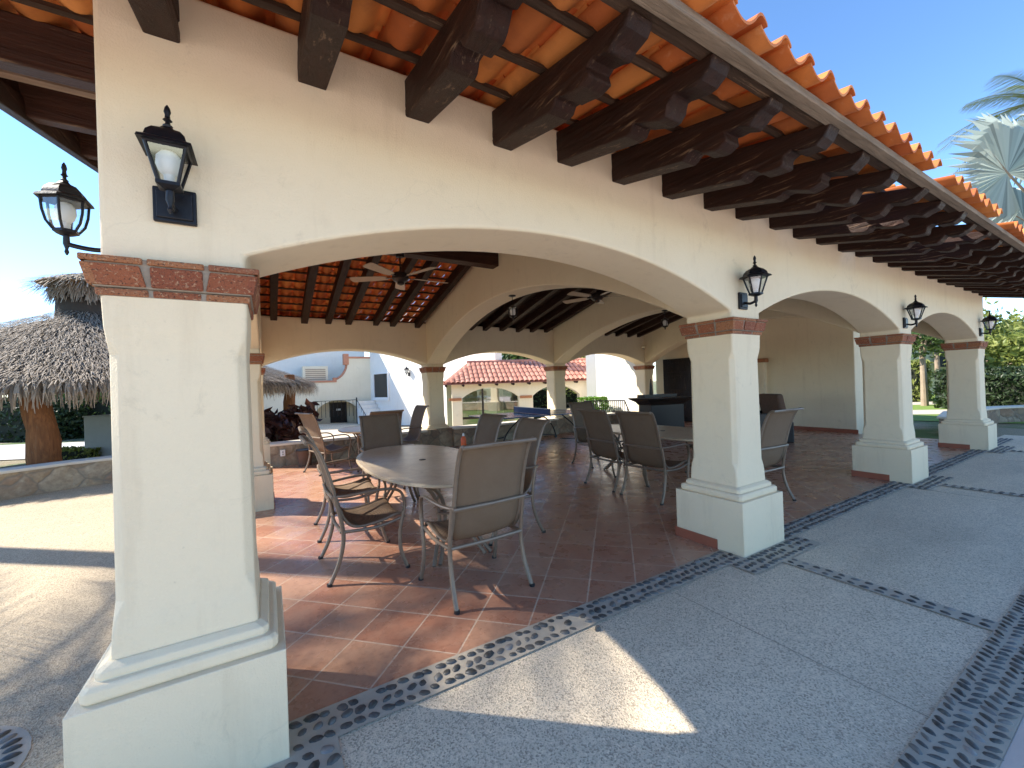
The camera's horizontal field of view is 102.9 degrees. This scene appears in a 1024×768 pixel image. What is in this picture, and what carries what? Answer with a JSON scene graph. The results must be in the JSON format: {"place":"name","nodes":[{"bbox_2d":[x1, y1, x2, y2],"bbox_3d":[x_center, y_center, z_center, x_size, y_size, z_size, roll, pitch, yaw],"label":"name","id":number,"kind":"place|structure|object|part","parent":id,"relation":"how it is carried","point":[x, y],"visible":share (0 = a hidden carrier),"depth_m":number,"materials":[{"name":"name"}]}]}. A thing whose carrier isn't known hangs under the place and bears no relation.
{"place":"outdoors","nodes":[
{"label":"outdoors","id":0,"kind":"place"},
{"bbox_2d":[0,442,84,459],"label":"road","id":1,"kind":"structure","parent":0,"point":[12,452],"depth_m":15.51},
{"bbox_2d":[0,482,115,767],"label":"plaza","id":2,"kind":"structure","parent":0,"point":[57,583],"depth_m":3.02,"materials":[{"name":"concrete"}]},
{"bbox_2d":[0,725,31,767],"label":"rosette mortar","id":3,"kind":"object","parent":2,"relation":"on","point":[24,748],"visible":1,"depth_m":1.79,"materials":[{"name":"grey concrete"}]},
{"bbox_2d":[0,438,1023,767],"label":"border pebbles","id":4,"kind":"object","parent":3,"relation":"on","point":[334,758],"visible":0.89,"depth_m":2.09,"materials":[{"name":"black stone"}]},
{"bbox_2d":[318,422,408,436],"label":"courtyard","id":5,"kind":"structure","parent":0,"point":[332,428],"depth_m":24.15,"materials":[{"name":"concrete"}]},
{"bbox_2d":[264,398,321,441],"bbox_3d":[-5.878,1.524,10.284,2.134,2.286,1.773,-2,0,-31],"label":"burgundy shrub","id":6,"kind":"object","parent":5,"relation":"on","point":[282,426],"visible":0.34,"depth_m":10.14,"materials":[{"name":"brown plant"}]},
{"bbox_2d":[313,397,365,423],"bbox_3d":[-10.451,2.159,26.225,3.956,2.530,1.468,-2,0,2],"label":"stair railing","id":7,"kind":"object","parent":5,"relation":"on","point":[337,407],"visible":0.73,"depth_m":26.30,"materials":[{"name":"black metal"}]},
{"bbox_2d":[461,433,465,445],"bbox_3d":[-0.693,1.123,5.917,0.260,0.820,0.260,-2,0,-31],"label":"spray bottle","id":8,"kind":"object","parent":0,"point":[463,440],"visible":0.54,"depth_m":5.89,"materials":[{"name":"orange plastic"}]},
{"bbox_2d":[0,381,1023,468],"bbox_3d":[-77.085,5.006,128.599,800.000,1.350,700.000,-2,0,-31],"label":"ground","id":9,"kind":"structure","parent":0,"point":[925,429],"depth_m":11.05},
{"bbox_2d":[0,394,93,442],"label":"clipped hedge","id":10,"kind":"object","parent":9,"relation":"on","point":[12,428],"visible":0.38,"depth_m":18.86,"materials":[{"name":"green plant"}]},
{"bbox_2d":[0,455,112,499],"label":"stone wall","id":11,"kind":"structure","parent":9,"relation":"on","point":[22,481],"depth_m":6.77,"materials":[{"name":"grey stone"}]},
{"bbox_2d":[62,445,102,460],"bbox_3d":[-12.767,2.121,11.999,1.781,0.630,0.938,-2,0,-1],"label":"plant","id":12,"kind":"object","parent":9,"relation":"on","point":[74,452],"visible":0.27,"depth_m":11.64,"materials":[{"name":"green plant"}]},
{"bbox_2d":[58,392,110,434],"bbox_3d":[-20.022,1.487,21.009,9.050,2.570,2.138,-2,0,7],"label":"clipped hedge","id":13,"kind":"object","parent":9,"relation":"on","point":[100,408],"visible":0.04,"depth_m":20.23,"materials":[{"name":"green plant"}]},
{"bbox_2d":[82,414,111,455],"bbox_3d":[-12.034,1.611,12.198,0.880,1.390,0.640,-2,0,-11],"label":"utility cabinet","id":14,"kind":"object","parent":9,"relation":"on","point":[97,430],"visible":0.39,"depth_m":11.89,"materials":[{"name":"grey metal"}]},
{"bbox_3d":[-11.975,1.628,11.897,0.720,1.150,0.012,-2,0,-11],"label":"door","id":15,"kind":"part","parent":14,"relation":"part of","materials":[{"name":"grey paint"}]},
{"bbox_2d":[0,272,321,464],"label":"palapa","id":16,"kind":"structure","parent":9,"relation":"on","point":[44,362],"depth_m":8.46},
{"bbox_2d":[270,429,427,466],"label":"stone wall","id":17,"kind":"structure","parent":9,"relation":"on","point":[290,447],"depth_m":8.61,"materials":[{"name":"grey stone"}]},
{"bbox_2d":[280,450,285,455],"bbox_3d":[-4.651,1.400,8.286,0.090,0.130,0.055,-2,0,-31],"label":"power outlet","id":18,"kind":"object","parent":17,"relation":"attached to","point":[282,452],"visible":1,"depth_m":8.26,"materials":[{"name":"white paint"}]},
{"bbox_2d":[263,313,501,424],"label":"white house","id":19,"kind":"structure","parent":9,"relation":"on","point":[373,382],"depth_m":26.92,"materials":[{"name":"paint"}]},
{"bbox_2d":[302,366,327,380],"bbox_3d":[-13.075,-0.543,27.096,1.600,1.250,0.840,-2,0,-31],"label":"rooftop ac unit","id":20,"kind":"object","parent":19,"relation":"on","point":[315,373],"visible":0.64,"depth_m":26.75,"materials":[{"name":"paint"}]},
{"bbox_2d":[330,402,346,422],"bbox_3d":[-11.995,2.294,28.260,1.065,2.030,0.090,-2,0,-31],"label":"door","id":21,"kind":"structure","parent":19,"relation":"in","point":[334,417],"depth_m":28.23,"materials":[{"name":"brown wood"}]},
{"bbox_2d":[373,372,389,399],"bbox_3d":[-8.687,0.159,27.048,1.828,1.850,0.120,-2,0,41],"label":"window","id":22,"kind":"structure","parent":19,"relation":"in","point":[381,391],"depth_m":27.03,"materials":[{"name":"white glass"}]},
{"bbox_2d":[403,365,409,375],"bbox_3d":[-6.429,-0.829,24.908,0.384,0.698,0.360,-2,0,41],"label":"wall lantern","id":23,"kind":"object","parent":19,"relation":"attached to","point":[406,369],"depth_m":24.87,"materials":[{"name":"black metal"}]},
{"bbox_2d":[424,427,451,446],"bbox_3d":[-1.971,2.006,10.512,0.720,1.755,0.720,-2,0,-31],"label":"stone pedestal","id":24,"kind":"object","parent":9,"relation":"on","point":[440,437],"visible":0.11,"depth_m":10.21,"materials":[{"name":"grey stone"}]},
{"bbox_2d":[449,418,558,445],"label":"stone wall","id":25,"kind":"structure","parent":9,"relation":"on","point":[468,431],"depth_m":10.95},
{"bbox_2d":[0,0,1023,767],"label":"pavilion","id":26,"kind":"structure","parent":9,"relation":"on","point":[646,162],"depth_m":2.05,"materials":[{"name":"beige paint"}]},
{"bbox_2d":[33,162,100,254],"bbox_3d":[-1.898,-0.770,1.829,0.310,0.410,0.180,-2,0,-31],"label":"wall lantern","id":27,"kind":"object","parent":26,"relation":"attached to","point":[65,197],"depth_m":1.78,"materials":[{"name":"black metal"}]},
{"bbox_2d":[134,105,197,226],"bbox_3d":[-1.269,-0.824,1.513,0.156,0.400,0.189,-2,0,-31],"label":"wall lantern","id":28,"kind":"object","parent":26,"relation":"attached to","point":[167,148],"depth_m":1.49,"materials":[{"name":"black metal"}]},
{"bbox_2d":[349,253,446,289],"bbox_3d":[-1.607,-1.700,6.073,1.386,0.475,1.447,-2,0,-34],"label":"ceiling fan","id":29,"kind":"object","parent":26,"relation":"hanging from","point":[400,278],"visible":0.99,"depth_m":5.99,"materials":[{"name":"brown wood"}]},
{"bbox_2d":[508,295,517,319],"bbox_3d":[0.010,-1.310,7.033,0.194,0.430,0.170,-2,0,-31],"label":"hanging lantern","id":30,"kind":"object","parent":26,"relation":"hanging from","point":[512,307],"visible":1,"depth_m":7.00,"materials":[{"name":"black metal"}]},
{"bbox_2d":[563,289,613,303],"bbox_3d":[1.688,-1.838,8.092,1.447,0.475,1.386,-2,0,19],"label":"ceiling fan","id":31,"kind":"object","parent":26,"relation":"hanging from","point":[596,297],"visible":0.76,"depth_m":7.96,"materials":[{"name":"brown wood"}]},
{"bbox_2d":[660,310,669,328],"bbox_3d":[3.396,-1.422,9.067,0.194,0.430,0.170,-2,0,-31],"label":"hanging lantern","id":32,"kind":"object","parent":26,"relation":"hanging from","point":[664,321],"visible":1,"depth_m":9.03,"materials":[{"name":"black metal"}]},
{"bbox_2d":[663,358,691,421],"bbox_3d":[5.814,0.205,14.401,0.121,2.200,1.120,-2,0,-31],"label":"door","id":33,"kind":"structure","parent":26,"relation":"in","point":[676,372],"depth_m":14.27,"materials":[{"name":"brown wood"}]},
{"bbox_2d":[738,255,771,309],"bbox_3d":[2.077,-0.878,3.499,0.243,0.442,0.228,-2,0,-31],"label":"wall lantern","id":34,"kind":"object","parent":26,"relation":"attached to","point":[754,275],"depth_m":3.47,"materials":[{"name":"black metal"}]},
{"bbox_2d":[903,295,927,328],"bbox_3d":[5.463,-0.989,5.533,0.243,0.442,0.228,-2,0,-31],"label":"wall lantern","id":35,"kind":"object","parent":26,"relation":"attached to","point":[915,306],"depth_m":5.51,"materials":[{"name":"black metal"}]},
{"bbox_2d":[979,310,998,335],"bbox_3d":[8.817,-1.127,7.542,0.256,0.466,0.240,-2,0,-31],"label":"wall lantern","id":36,"kind":"object","parent":26,"relation":"attached to","point":[989,319],"depth_m":7.52,"materials":[{"name":"black metal"}]},
{"bbox_2d":[443,358,586,425],"bbox_3d":[2.311,0.789,20.846,11.773,4.190,4.150,-2,0,-11],"label":"breezeway","id":37,"kind":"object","parent":9,"relation":"on","point":[476,387],"visible":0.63,"depth_m":18.80,"materials":[{"name":"paint"}]},
{"bbox_2d":[463,389,483,419],"bbox_3d":[-0.959,1.586,18.662,2.602,2.810,0.100,-2,0,-11],"label":"window frame","id":38,"kind":"structure","parent":37,"relation":"in","point":[481,389],"depth_m":18.56,"materials":[{"name":"brown metal"}]},
{"bbox_2d":[462,388,517,424],"bbox_3d":[-0.964,1.567,18.682,2.562,2.850,0.001,-2,0,-11],"label":"window glass","id":39,"kind":"structure","parent":37,"relation":"in","point":[496,400],"depth_m":18.67,"materials":[{"name":"clear glass"}]},
{"bbox_2d":[502,353,529,359],"bbox_3d":[-0.059,-1.605,29.858,6.750,7.168,6.997,-2,0,-9],"label":"garden tree","id":40,"kind":"object","parent":9,"relation":"on","point":[505,356],"visible":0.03,"depth_m":28.15,"materials":[{"name":"green plant"}]},
{"bbox_2d":[533,387,576,408],"bbox_3d":[2.146,1.033,26.993,9.669,1.948,1.730,-2,0,-1],"label":"garden hedge","id":41,"kind":"object","parent":9,"relation":"on","point":[539,398],"visible":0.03,"depth_m":26.36,"materials":[{"name":"green plant"}]},
{"bbox_2d":[541,417,573,432],"bbox_3d":[1.415,1.895,12.546,0.720,1.755,0.720,-2,0,-31],"label":"stone pedestal","id":42,"kind":"object","parent":9,"relation":"on","point":[565,425],"visible":0.12,"depth_m":12.26,"materials":[{"name":"grey stone"}]},
{"bbox_2d":[576,396,609,412],"bbox_3d":[3.159,1.676,15.793,1.154,2.447,1.164,-2,0,-31],"label":"topiary bush","id":43,"kind":"object","parent":9,"relation":"on","point":[589,398],"visible":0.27,"depth_m":15.60,"materials":[{"name":"green plant"}]},
{"bbox_2d":[570,412,618,426],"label":"stone wall","id":44,"kind":"structure","parent":9,"relation":"on","point":[613,418],"depth_m":13.09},
{"bbox_2d":[584,400,628,412],"bbox_3d":[3.495,1.479,13.943,2.033,1.850,0.404,-2,0,37],"label":"iron railing","id":45,"kind":"object","parent":9,"relation":"on","point":[610,401],"visible":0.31,"depth_m":14.10,"materials":[{"name":"black metal"}]},
{"bbox_2d":[586,354,636,411],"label":"white house","id":46,"kind":"structure","parent":9,"relation":"on","point":[610,377],"depth_m":15.91,"materials":[{"name":"paint"}]},
{"bbox_2d":[338,435,1023,767],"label":"walkway","id":47,"kind":"structure","parent":9,"relation":"on","point":[671,679],"depth_m":2.13,"materials":[{"name":"grey concrete"}]},
{"bbox_2d":[595,625,600,631],"bbox_3d":[0.521,1.479,2.478,0.036,0.022,0.053,-2,0,17],"label":"loose pebble","id":48,"kind":"object","parent":47,"relation":"on","point":[597,628],"visible":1,"depth_m":2.46,"materials":[{"name":"grey stone"}]},
{"bbox_2d":[267,438,1023,767],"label":"pebble border","id":49,"kind":"object","parent":47,"relation":"on","point":[369,695],"visible":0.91,"depth_m":2.07,"materials":[{"name":"grey stone"}]},
{"bbox_2d":[911,323,997,393],"bbox_3d":[29.850,-1.420,26.274,11.490,4.900,1.175,-2,0,-7],"label":"tree","id":50,"kind":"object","parent":9,"relation":"on","point":[942,363],"depth_m":26.01,"materials":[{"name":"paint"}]},
{"bbox_2d":[939,352,945,366],"bbox_3d":[27.101,-1.678,25.703,0.500,1.200,0.500,-2,0,-31],"label":"window","id":51,"kind":"structure","parent":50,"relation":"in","point":[942,363],"depth_m":25.53,"materials":[{"name":"black glass"}]},
{"bbox_2d":[936,405,1023,423],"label":"stone wall","id":52,"kind":"structure","parent":9,"relation":"on","point":[1007,413],"depth_m":11.35,"materials":[{"name":"grey stone"}]},
{"bbox_2d":[942,111,1023,227],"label":"fan palm","id":53,"kind":"object","parent":9,"relation":"on","point":[995,157],"visible":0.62,"depth_m":9.52,"materials":[{"name":"green plant"}]},
{"bbox_2d":[999,716,1023,767],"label":"walk","id":54,"kind":"structure","parent":9,"relation":"on","point":[1013,757],"depth_m":1.59,"materials":[{"name":"grey concrete"}]},
{"bbox_2d":[0,0,1023,402],"label":"sky","id":55,"kind":"structure","parent":0,"point":[918,63],"materials":[{"name":"blue"}]},
{"bbox_2d":[255,422,970,720],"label":"patio floor","id":56,"kind":"structure","parent":0,"point":[378,613],"depth_m":3.55,"materials":[{"name":"tile"}]},
{"bbox_2d":[296,448,312,466],"bbox_3d":[-4.208,1.486,8.290,0.320,0.340,0.320,-2,0,-31],"label":"plant pot","id":57,"kind":"object","parent":56,"relation":"on","point":[302,456],"visible":0.86,"depth_m":8.18,"materials":[{"name":"brown ceramic"}]},
{"bbox_2d":[295,413,351,475],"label":"patio chair","id":58,"kind":"object","parent":56,"relation":"on","point":[310,423],"visible":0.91,"depth_m":7.43,"materials":[{"name":"brown fabric"}]},
{"bbox_2d":[298,426,380,542],"bbox_3d":[-1.870,1.013,4.434,0.767,1.130,0.718,-2,0,-29],"label":"patio chair","id":59,"kind":"object","parent":56,"relation":"on","point":[363,484],"visible":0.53,"depth_m":4.46,"materials":[{"name":"beige metal"}]},
{"bbox_2d":[338,426,361,461],"bbox_3d":[-2.903,1.251,8.204,1.054,0.734,1.290,-2,0,-31],"label":"patio table","id":60,"kind":"object","parent":56,"relation":"on","point":[354,430],"visible":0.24,"depth_m":8.14,"materials":[{"name":"beige metal"}]},
{"bbox_2d":[299,435,409,587],"bbox_3d":[-1.372,0.994,3.517,0.767,1.130,0.717,-2,0,-31],"label":"patio chair","id":61,"kind":"object","parent":56,"relation":"on","point":[380,510],"visible":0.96,"depth_m":3.40,"materials":[{"name":"beige metal"}]},
{"bbox_2d":[357,410,403,476],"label":"patio chair","id":62,"kind":"object","parent":56,"relation":"on","point":[400,412],"visible":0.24,"depth_m":7.20,"materials":[{"name":"beige metal"}]},
{"bbox_2d":[359,413,419,502],"bbox_3d":[-1.775,1.011,5.770,0.717,1.130,0.767,-2,0,-31],"label":"patio chair","id":63,"kind":"object","parent":56,"relation":"on","point":[381,430],"visible":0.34,"depth_m":5.97,"materials":[{"name":"fabric"}]},
{"bbox_2d":[401,405,428,444],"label":"patio chair","id":64,"kind":"object","parent":56,"relation":"on","point":[414,432],"visible":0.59,"depth_m":8.73,"materials":[{"name":"fabric"}]},
{"bbox_2d":[356,445,491,566],"bbox_3d":[-0.957,1.180,4.416,1.240,0.734,2.580,-2,0,-31],"label":"patio table","id":65,"kind":"object","parent":56,"relation":"on","point":[429,468],"visible":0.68,"depth_m":4.05,"materials":[{"name":"stone"}]},
{"bbox_2d":[437,413,506,499],"bbox_3d":[-0.514,0.968,5.179,0.767,1.130,0.718,-2,0,-33],"label":"patio chair","id":66,"kind":"object","parent":56,"relation":"on","point":[487,428],"visible":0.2,"depth_m":5.34,"materials":[{"name":"fabric"}]},
{"bbox_2d":[418,437,536,614],"bbox_3d":[-0.254,0.956,3.065,0.718,1.130,0.767,-2,0,-33],"label":"patio chair","id":67,"kind":"object","parent":56,"relation":"on","point":[488,495],"visible":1,"depth_m":2.88,"materials":[{"name":"beige fabric"}]},
{"bbox_2d":[488,417,550,545],"bbox_3d":[-0.046,0.951,4.284,0.767,1.130,0.718,-2,0,-27],"label":"patio chair","id":68,"kind":"object","parent":56,"relation":"on","point":[528,427],"visible":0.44,"depth_m":4.20,"materials":[{"name":"beige metal"}]},
{"bbox_2d":[468,406,574,440],"bbox_3d":[0.478,1.039,10.237,2.740,0.919,1.840,-2,0,-27],"label":"table tennis","id":69,"kind":"object","parent":56,"relation":"on","point":[521,412],"visible":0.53,"depth_m":10.05,"materials":[{"name":"blue paint"}]},
{"bbox_2d":[567,401,621,467],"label":"patio chair","id":70,"kind":"object","parent":56,"relation":"on","point":[580,433],"visible":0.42,"depth_m":7.66,"materials":[{"name":"beige metal"}]},
{"bbox_2d":[576,408,646,491],"bbox_3d":[1.423,0.903,5.901,0.767,1.130,0.718,-2,0,-28],"label":"patio chair","id":71,"kind":"object","parent":56,"relation":"on","point":[601,441],"visible":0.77,"depth_m":5.77,"materials":[{"name":"fabric"}]},
{"bbox_2d":[603,424,692,469],"bbox_3d":[2.300,1.072,6.197,1.240,0.734,2.580,-2,0,-31],"label":"patio table","id":72,"kind":"object","parent":56,"relation":"on","point":[675,433],"visible":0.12,"depth_m":6.14,"materials":[{"name":"beige metal"}]},
{"bbox_2d":[612,410,689,504],"bbox_3d":[1.790,0.890,5.271,0.767,1.130,0.718,-2,0,-35],"label":"patio chair","id":73,"kind":"object","parent":56,"relation":"on","point":[641,444],"visible":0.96,"depth_m":5.14,"materials":[{"name":"fabric"}]},
{"bbox_2d":[628,393,691,426],"bbox_3d":[4.228,0.815,11.559,1.553,1.040,0.913,-2,0,-19],"label":"bar counter","id":74,"kind":"object","parent":56,"relation":"on","point":[666,409],"visible":0.73,"depth_m":11.31,"materials":[{"name":"black wood"}]},
{"bbox_2d":[649,379,652,394],"bbox_3d":[3.989,0.078,11.723,0.110,0.450,0.110,-2,0,-31],"label":"tall ornament","id":75,"kind":"object","parent":74,"relation":"on","point":[650,391],"visible":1,"depth_m":11.69,"materials":[{"name":"black plastic"}]},
{"bbox_2d":[685,441,692,472],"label":"patio chair","id":76,"kind":"object","parent":56,"relation":"on","point":[690,445],"visible":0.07,"depth_m":6.52,"materials":[{"name":"beige metal"}]},
{"bbox_2d":[759,393,785,430],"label":"chair","id":77,"kind":"object","parent":56,"relation":"on","point":[768,402],"visible":0.24,"depth_m":9.45,"materials":[{"name":"brown fabric"}]},
{"bbox_2d":[760,407,803,500],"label":"patio chair","id":78,"kind":"object","parent":56,"relation":"on","point":[775,429],"visible":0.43,"depth_m":4.76,"materials":[{"name":"fabric"}]},
{"bbox_2d":[787,422,793,442],"bbox_3d":[6.180,1.075,9.186,0.260,0.460,0.255,-2,0,29],"label":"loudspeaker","id":79,"kind":"object","parent":56,"relation":"on","point":[791,437],"visible":0.34,"depth_m":9.05,"materials":[{"name":"black plastic"}]},
{"bbox_2d":[912,402,932,404],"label":"garden path","id":80,"kind":"structure","parent":0,"point":[916,403],"depth_m":18.88,"materials":[{"name":"beige concrete"}]},
{"bbox_2d":[913,409,946,413],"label":"garden path","id":81,"kind":"structure","parent":0,"point":[927,411],"depth_m":14.91,"materials":[{"name":"beige concrete"}]},
{"bbox_2d":[913,394,1023,423],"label":"lawn","id":82,"kind":"structure","parent":0,"point":[924,417],"depth_m":13.80,"materials":[{"name":"green plant"}]},
{"bbox_2d":[911,359,933,401],"bbox_3d":[20.148,-0.114,21.011,2.353,2.376,1.948,-2,0,-31],"label":"garden hedge","id":83,"kind":"object","parent":82,"relation":"on","point":[915,372],"visible":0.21,"depth_m":20.02,"materials":[{"name":"green plant"}]},
{"bbox_2d":[911,331,944,405],"bbox_3d":[17.703,-0.899,17.538,2.533,4.123,2.559,-2,0,-31],"label":"slender tree","id":84,"kind":"object","parent":82,"relation":"on","point":[922,344],"visible":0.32,"depth_m":17.51,"materials":[{"name":"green plant"}]},
{"bbox_2d":[927,343,944,399],"bbox_3d":[21.862,-1.543,21.162,2.821,5.139,2.955,-2,0,-31],"label":"slender tree","id":85,"kind":"object","parent":82,"relation":"on","point":[936,361],"visible":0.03,"depth_m":20.97,"materials":[{"name":"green plant"}]},
{"bbox_2d":[931,365,1023,408],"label":"garden hedge","id":86,"kind":"object","parent":82,"relation":"on","point":[941,380],"visible":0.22,"depth_m":16.02,"materials":[{"name":"green plant"}]},
{"bbox_2d":[932,297,1023,363],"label":"tree","id":87,"kind":"object","parent":82,"relation":"on","point":[1003,324],"visible":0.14,"depth_m":21.15,"materials":[{"name":"green plant"}]},
{"bbox_2d":[937,69,1023,176],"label":"feather palm","id":88,"kind":"object","parent":82,"relation":"on","point":[1018,94],"visible":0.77,"depth_m":13.99,"materials":[{"name":"green plant"}]},
{"bbox_2d":[984,322,1023,367],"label":"hedge","id":89,"kind":"object","parent":82,"relation":"on","point":[1005,350],"visible":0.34,"depth_m":16.65,"materials":[{"name":"green plant"}]},
{"bbox_2d":[984,370,1023,405],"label":"clipped hedge","id":90,"kind":"object","parent":82,"relation":"on","point":[1004,389],"visible":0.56,"depth_m":12.23,"materials":[{"name":"green plant"}]}
]}

